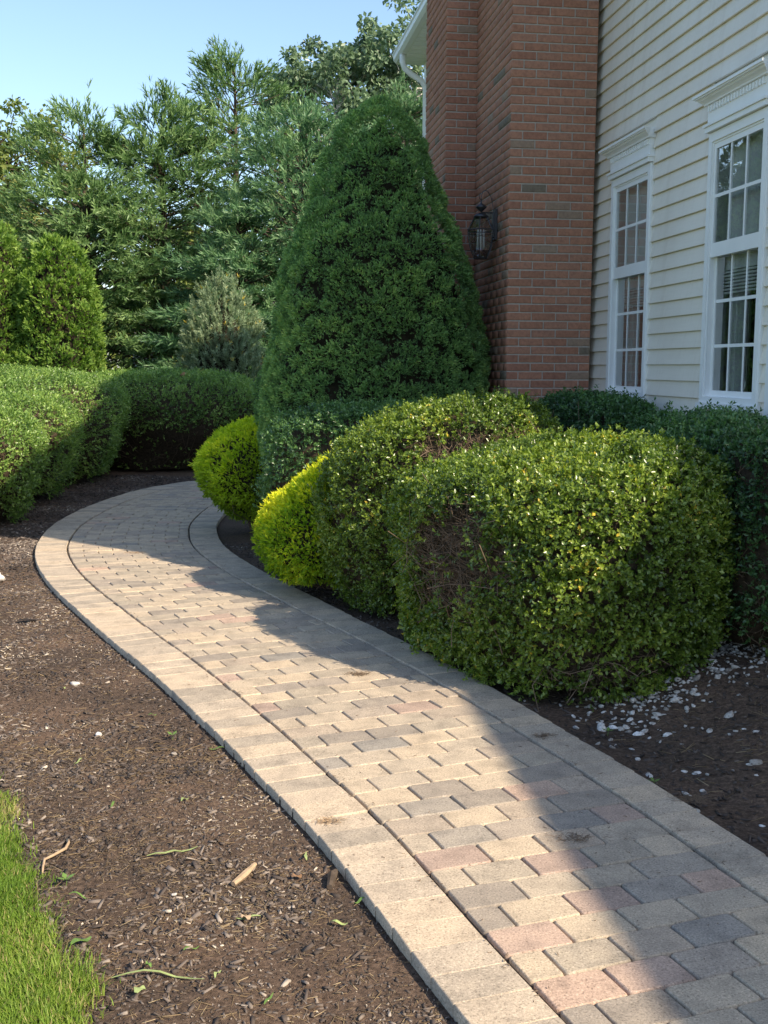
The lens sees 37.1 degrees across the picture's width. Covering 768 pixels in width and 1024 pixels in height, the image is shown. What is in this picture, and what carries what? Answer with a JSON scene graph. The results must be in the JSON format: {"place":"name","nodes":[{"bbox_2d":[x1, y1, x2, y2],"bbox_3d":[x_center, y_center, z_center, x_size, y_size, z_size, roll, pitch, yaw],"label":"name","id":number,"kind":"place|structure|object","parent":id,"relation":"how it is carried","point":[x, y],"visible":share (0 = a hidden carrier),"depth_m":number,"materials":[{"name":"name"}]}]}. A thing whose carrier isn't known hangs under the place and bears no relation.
{"place":"outdoors","nodes":[
{"label":"outdoors","id":0,"kind":"place"},
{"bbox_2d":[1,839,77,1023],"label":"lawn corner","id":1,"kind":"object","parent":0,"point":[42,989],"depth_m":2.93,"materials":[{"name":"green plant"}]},
{"bbox_2d":[0,770,120,1023],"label":"grass","id":2,"kind":"structure","parent":0,"point":[19,975],"depth_m":3.10,"materials":[{"name":"green plant"}]},
{"bbox_2d":[0,0,423,368],"label":"sky","id":3,"kind":"structure","parent":0,"point":[47,47],"materials":[{"name":"blue"}]},
{"bbox_2d":[0,466,767,1023],"bbox_3d":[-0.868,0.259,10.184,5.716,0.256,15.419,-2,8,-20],"label":"mulch","id":4,"kind":"object","parent":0,"point":[130,772],"visible":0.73,"depth_m":4.11,"materials":[{"name":"brown wood"}]},
{"bbox_2d":[0,573,5,582],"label":"garden stone","id":5,"kind":"object","parent":4,"relation":"on","point":[2,577],"visible":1,"depth_m":8.67,"materials":[{"name":"white stone"}]},
{"bbox_2d":[0,399,52,523],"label":"hedge shrub","id":6,"kind":"object","parent":4,"relation":"on","point":[21,454],"visible":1,"depth_m":11.64,"materials":[{"name":"green plant"}]},
{"bbox_2d":[0,360,84,384],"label":"hedge shrub","id":7,"kind":"object","parent":4,"relation":"on","point":[8,368],"visible":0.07,"depth_m":17.60,"materials":[{"name":"green plant"}]},
{"bbox_2d":[0,383,85,499],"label":"hedge shrub","id":8,"kind":"object","parent":4,"relation":"on","point":[64,439],"visible":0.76,"depth_m":13.51,"materials":[{"name":"green plant"}]},
{"bbox_2d":[42,838,69,874],"bbox_3d":[-1.080,1.130,3.768,0.041,0.030,0.292,1,7,5],"label":"twig","id":9,"kind":"object","parent":4,"relation":"on","point":[57,852],"visible":1,"depth_m":3.75,"materials":[{"name":"brown wood"}]},
{"bbox_2d":[58,873,73,885],"bbox_3d":[-0.986,1.144,3.552,0.042,0.033,0.042,2,7,10],"label":"seedling","id":10,"kind":"object","parent":4,"relation":"on","point":[64,875],"visible":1,"depth_m":3.56,"materials":[{"name":"green plant"}]},
{"bbox_2d":[0,365,134,483],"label":"hedge shrub","id":11,"kind":"object","parent":4,"relation":"on","point":[103,412],"visible":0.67,"depth_m":15.49,"materials":[{"name":"green plant"}]},
{"bbox_2d":[70,681,79,685],"bbox_3d":[-1.595,0.887,5.910,0.054,0.023,0.040,6,19,-1],"label":"white pebble","id":12,"kind":"object","parent":4,"relation":"on","point":[74,683],"visible":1,"depth_m":5.90,"materials":[{"name":"stone"}]},
{"bbox_2d":[69,891,87,898],"bbox_3d":[-0.924,1.162,3.472,0.064,0.016,0.015,2,7,14],"label":"grass clipping","id":13,"kind":"object","parent":4,"relation":"on","point":[81,895],"depth_m":3.47,"materials":[{"name":"green plant"}]},
{"bbox_2d":[70,936,91,944],"bbox_3d":[-0.844,1.194,3.194,0.024,0.018,0.073,6,9,38],"label":"fallen leaf","id":14,"kind":"object","parent":4,"relation":"on","point":[74,940],"visible":1,"depth_m":3.19,"materials":[{"name":"green plant"}]},
{"bbox_2d":[134,985,145,992],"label":"fallen leaf","id":15,"kind":"object","parent":4,"relation":"on","point":[138,989],"visible":1,"depth_m":2.95,"materials":[{"name":"green plant"}]},
{"bbox_2d":[111,969,202,978],"bbox_3d":[-0.599,1.232,3.047,0.254,0.019,0.024,1,7,6],"label":"grass clipping","id":16,"kind":"object","parent":4,"relation":"on","point":[160,971],"depth_m":3.05},
{"bbox_2d":[147,846,197,855],"bbox_3d":[-0.706,1.136,3.832,0.179,0.015,0.016,-4,8,-30],"label":"grass clipping","id":17,"kind":"object","parent":4,"relation":"on","point":[172,850],"depth_m":3.83},
{"bbox_2d":[89,365,257,470],"bbox_3d":[-3.559,-1.471,18.254,3.752,1.738,2.627,0,7,0],"label":"hedge shrub","id":18,"kind":"object","parent":4,"relation":"on","point":[175,421],"visible":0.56,"depth_m":17.34,"materials":[{"name":"green plant"}]},
{"bbox_2d":[187,415,266,529],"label":"golden cypress","id":19,"kind":"object","parent":4,"relation":"on","point":[232,471],"visible":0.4,"depth_m":10.82,"materials":[{"name":"green plant"}]},
{"bbox_2d":[231,862,256,886],"bbox_3d":[-0.445,1.163,3.678,0.024,0.023,0.142,3,8,24],"label":"wood chip","id":20,"kind":"object","parent":4,"relation":"on","point":[242,876],"visible":1,"depth_m":3.66,"materials":[{"name":"beige wood"}]},
{"bbox_2d":[241,914,250,919],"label":"fallen leaf","id":21,"kind":"object","parent":4,"relation":"on","point":[248,917],"visible":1,"depth_m":3.37,"materials":[{"name":"beige plant"}]},
{"bbox_2d":[252,322,288,454],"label":"dwarf spruce","id":22,"kind":"object","parent":4,"relation":"on","point":[255,412],"visible":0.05,"depth_m":10.83,"materials":[{"name":"green plant"}]},
{"bbox_2d":[249,448,360,590],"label":"golden cypress","id":23,"kind":"object","parent":4,"relation":"on","point":[289,547],"visible":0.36,"depth_m":7.95,"materials":[{"name":"green plant"}]},
{"bbox_2d":[327,869,337,889],"bbox_3d":[-0.165,1.168,3.663,0.033,0.032,0.118,0,7,0],"label":"bark piece","id":24,"kind":"object","parent":4,"relation":"on","point":[332,876],"visible":1,"depth_m":3.64,"materials":[{"name":"brown wood"}]},
{"bbox_2d":[332,919,347,924],"bbox_3d":[-0.133,1.207,3.367,0.052,0.012,0.015,2,7,11],"label":"grass clipping","id":25,"kind":"object","parent":4,"relation":"on","point":[336,920],"depth_m":3.37},
{"bbox_2d":[250,390,453,520],"bbox_3d":[-0.002,-0.210,8.648,2.087,1.414,1.002,3,8,23],"label":"boxwood","id":26,"kind":"object","parent":4,"relation":"on","point":[298,448],"visible":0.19,"depth_m":8.54,"materials":[{"name":"green plant"}]},
{"bbox_2d":[255,91,491,497],"bbox_3d":[-0.075,-1.557,9.815,2.067,3.931,2.054,0,7,0],"label":"dwarf spruce","id":27,"kind":"object","parent":4,"relation":"on","point":[380,309],"visible":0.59,"depth_m":9.17,"materials":[{"name":"green plant"}]},
{"bbox_2d":[307,386,564,617],"bbox_3d":[0.393,-0.090,7.687,1.858,1.519,1.351,3,8,21],"label":"boxwood","id":28,"kind":"object","parent":4,"relation":"on","point":[364,560],"visible":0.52,"depth_m":7.37,"materials":[{"name":"green plant"}]},
{"bbox_2d":[380,422,743,711],"bbox_3d":[0.863,0.236,6.298,1.616,1.447,2.260,-3,8,-27],"label":"boxwood","id":29,"kind":"object","parent":4,"relation":"on","point":[584,562],"visible":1,"depth_m":5.56,"materials":[{"name":"green plant"}]},
{"bbox_2d":[535,384,656,450],"bbox_3d":[1.523,-0.206,8.350,0.787,1.445,1.634,-3,8,-21],"label":"boxwood","id":30,"kind":"object","parent":4,"relation":"on","point":[604,410],"visible":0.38,"depth_m":7.91,"materials":[{"name":"green plant"}]},
{"bbox_2d":[597,722,606,731],"bbox_3d":[0.996,0.994,5.240,0.047,0.079,0.039,-11,-42,20],"label":"white pebble","id":31,"kind":"object","parent":4,"relation":"on","point":[600,725],"visible":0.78,"depth_m":5.23,"materials":[{"name":"stone"}]},
{"bbox_2d":[607,725,617,728],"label":"white pebble","id":32,"kind":"object","parent":4,"relation":"on","point":[612,727],"visible":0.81,"depth_m":5.25,"materials":[{"name":"stone"}]},
{"bbox_2d":[632,731,643,735],"bbox_3d":[1.143,1.006,5.151,0.069,0.036,0.037,1,7,3],"label":"white pebble","id":33,"kind":"object","parent":4,"relation":"on","point":[636,733],"visible":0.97,"depth_m":5.14,"materials":[{"name":"stone"}]},
{"bbox_2d":[523,635,767,745],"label":"stone chips","id":34,"kind":"object","parent":4,"relation":"on","point":[687,682],"visible":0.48,"depth_m":5.54,"materials":[{"name":"grey stone"}]},
{"bbox_2d":[662,732,671,736],"bbox_3d":[1.259,0.992,5.079,0.053,0.027,0.036,0,2,-26],"label":"white pebble","id":35,"kind":"object","parent":4,"relation":"on","point":[666,734],"visible":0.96,"depth_m":5.07,"materials":[{"name":"stone"}]},
{"bbox_2d":[669,697,679,702],"bbox_3d":[1.377,0.895,5.430,0.055,0.035,0.066,-27,-19,12],"label":"white pebble","id":36,"kind":"object","parent":4,"relation":"on","point":[675,699],"visible":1,"depth_m":5.41,"materials":[{"name":"stone"}]},
{"bbox_2d":[618,398,767,671],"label":"boxwood","id":37,"kind":"object","parent":4,"relation":"on","point":[738,438],"visible":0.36,"depth_m":5.69,"materials":[{"name":"green plant"}]},
{"bbox_2d":[668,792,717,804],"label":"dry clippings","id":38,"kind":"object","parent":4,"relation":"on","point":[698,798],"visible":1,"depth_m":4.28,"materials":[{"name":"plant"}]},
{"bbox_2d":[692,674,700,680],"bbox_3d":[1.531,0.812,5.600,0.044,0.022,0.034,-37,8,9],"label":"white pebble","id":39,"kind":"object","parent":4,"relation":"on","point":[696,678],"visible":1,"depth_m":5.59,"materials":[{"name":"stone"}]},
{"bbox_2d":[719,646,727,650],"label":"white pebble","id":40,"kind":"object","parent":4,"relation":"on","point":[723,648],"visible":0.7,"depth_m":5.98,"materials":[{"name":"stone"}]},
{"bbox_2d":[724,711,733,717],"bbox_3d":[1.560,0.929,5.183,0.034,0.067,0.046,43,-3,-11],"label":"white pebble","id":41,"kind":"object","parent":4,"relation":"on","point":[729,714],"visible":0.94,"depth_m":5.17,"materials":[{"name":"stone"}]},
{"bbox_2d":[749,759,762,764],"bbox_3d":[1.514,1.022,4.663,0.070,0.030,0.052,6,8,-31],"label":"white pebble","id":42,"kind":"object","parent":4,"relation":"on","point":[756,761],"visible":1,"depth_m":4.64,"materials":[{"name":"stone"}]},
{"bbox_2d":[759,641,767,656],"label":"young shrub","id":43,"kind":"object","parent":4,"relation":"on","point":[766,650],"visible":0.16,"depth_m":5.82,"materials":[{"name":"green plant"}]},
{"bbox_2d":[35,480,767,1023],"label":"path","id":44,"kind":"structure","parent":0,"point":[459,788],"depth_m":4.29,"materials":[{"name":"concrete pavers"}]},
{"bbox_2d":[311,815,345,824],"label":"dry clippings","id":45,"kind":"object","parent":44,"relation":"on","point":[327,820],"visible":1,"depth_m":4.06,"materials":[{"name":"brown plant"}]},
{"bbox_2d":[343,671,370,676],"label":"dry clippings","id":46,"kind":"object","parent":44,"relation":"on","point":[360,673],"visible":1,"depth_m":6.00,"materials":[{"name":"beige plant"}]},
{"bbox_2d":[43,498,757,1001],"bbox_3d":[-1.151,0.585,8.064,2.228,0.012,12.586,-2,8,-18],"label":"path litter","id":47,"kind":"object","parent":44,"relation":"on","point":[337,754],"visible":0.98,"depth_m":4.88,"materials":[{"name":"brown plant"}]},
{"bbox_2d":[533,732,557,739],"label":"dry clippings","id":48,"kind":"object","parent":44,"relation":"on","point":[543,734],"visible":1,"depth_m":5.01,"materials":[{"name":"plant"}]},
{"bbox_2d":[551,831,609,842],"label":"dry clippings","id":49,"kind":"object","parent":44,"relation":"on","point":[584,838],"visible":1,"depth_m":3.92,"materials":[{"name":"plant"}]},
{"label":"lawn","id":50,"kind":"structure","parent":0,"visible":0},
{"bbox_2d":[0,220,27,370],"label":"arborvitae","id":51,"kind":"object","parent":50,"relation":"on","point":[8,308],"visible":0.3,"depth_m":20.11,"materials":[{"name":"green plant"}]},
{"bbox_2d":[0,171,80,268],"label":"tree","id":52,"kind":"object","parent":50,"relation":"on","point":[3,178],"visible":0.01,"depth_m":27.69,"materials":[{"name":"green plant"}]},
{"bbox_2d":[0,94,98,253],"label":"oak tree","id":53,"kind":"object","parent":50,"relation":"on","point":[6,161],"visible":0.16,"depth_m":32.66,"materials":[{"name":"green plant"}]},
{"bbox_2d":[8,232,108,373],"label":"arborvitae","id":54,"kind":"object","parent":50,"relation":"on","point":[60,326],"visible":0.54,"depth_m":19.89,"materials":[{"name":"green plant"}]},
{"bbox_2d":[11,214,106,268],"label":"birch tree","id":55,"kind":"object","parent":50,"relation":"on","point":[73,239],"visible":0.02,"depth_m":28.49,"materials":[{"name":"green plant"}]},
{"bbox_2d":[0,78,202,372],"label":"pine tree","id":56,"kind":"object","parent":50,"relation":"on","point":[71,179],"visible":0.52,"depth_m":25.48,"materials":[{"name":"green plant"}]},
{"bbox_2d":[39,189,177,370],"bbox_3d":[-7.588,-5.257,30.177,5.454,6.595,5.719,0,7,0],"label":"pine tree","id":57,"kind":"object","parent":50,"relation":"on","point":[104,268],"visible":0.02,"depth_m":29.14,"materials":[{"name":"green plant"}]},
{"bbox_2d":[48,74,289,378],"bbox_3d":[-5.248,-5.890,27.256,6.706,8.607,6.673,6,9,40],"label":"pine tree","id":58,"kind":"object","parent":50,"relation":"on","point":[128,157],"visible":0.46,"depth_m":26.25,"materials":[{"name":"green plant"}]},
{"bbox_2d":[99,245,271,368],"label":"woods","id":59,"kind":"object","parent":50,"relation":"on","point":[119,365],"depth_m":52.20,"materials":[{"name":"plant"}]},
{"bbox_2d":[98,187,291,378],"bbox_3d":[-5.075,-6.809,37.351,7.944,7.915,8.740,0,7,0],"label":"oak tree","id":60,"kind":"object","parent":50,"relation":"on","point":[191,240],"visible":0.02,"depth_m":36.00,"materials":[{"name":"green plant"}]},
{"bbox_2d":[104,34,323,381],"bbox_3d":[-3.692,-6.748,28.808,7.348,9.938,7.242,-6,9,-39],"label":"pine tree","id":61,"kind":"object","parent":50,"relation":"on","point":[219,71],"visible":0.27,"depth_m":27.67,"materials":[{"name":"green plant"}]},
{"bbox_2d":[130,179,299,381],"bbox_3d":[-3.093,-4.123,24.212,5.053,5.886,4.336,0,7,0],"label":"pine tree","id":62,"kind":"object","parent":50,"relation":"on","point":[195,268],"visible":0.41,"depth_m":24.08,"materials":[{"name":"green plant"}]},
{"bbox_2d":[172,264,268,388],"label":"dwarf pine","id":63,"kind":"object","parent":50,"relation":"on","point":[224,344],"visible":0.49,"depth_m":20.98,"materials":[{"name":"green plant"}]},
{"bbox_2d":[148,84,408,379],"bbox_3d":[-1.973,-5.370,25.323,6.487,8.094,6.808,-5,9,-34],"label":"pine tree","id":64,"kind":"object","parent":50,"relation":"on","point":[307,170],"visible":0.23,"depth_m":24.40,"materials":[{"name":"green plant"}]},
{"bbox_2d":[246,34,417,249],"bbox_3d":[-1.350,-8.532,35.261,5.400,11.890,5.289,7,10,43],"label":"poplar tree","id":65,"kind":"object","parent":50,"relation":"on","point":[338,59],"visible":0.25,"depth_m":33.47,"materials":[{"name":"green plant"}]},
{"bbox_2d":[338,0,423,191],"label":"poplar tree","id":66,"kind":"object","parent":50,"relation":"on","point":[387,37],"visible":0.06,"depth_m":33.63,"materials":[{"name":"green plant"}]},
{"bbox_2d":[368,65,422,189],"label":"pine tree","id":67,"kind":"object","parent":50,"relation":"on","point":[414,108],"visible":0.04,"depth_m":31.59,"materials":[{"name":"green plant"}]},
{"bbox_2d":[392,0,767,431],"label":"house","id":68,"kind":"structure","parent":50,"relation":"on","point":[610,157],"depth_m":8.98,"materials":[{"name":"plastic"}]},
{"bbox_2d":[467,190,497,259],"bbox_3d":[0.814,-2.396,9.547,0.260,0.563,0.214,-2,8,-20],"label":"wall lantern","id":69,"kind":"object","parent":68,"relation":"attached to","point":[485,246],"depth_m":9.54,"materials":[{"name":"brown metal"}]},
{"bbox_2d":[598,125,656,399],"bbox_3d":[1.873,-1.764,8.579,0.283,1.991,0.994,-1,7,-8],"label":"window","id":70,"kind":"structure","parent":68,"relation":"in","point":[631,157],"depth_m":8.73,"materials":[{"name":"white paint"}]},
{"bbox_2d":[692,57,767,412],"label":"window","id":71,"kind":"structure","parent":68,"relation":"in","point":[736,232],"depth_m":6.93,"materials":[{"name":"white paint"}]}
]}

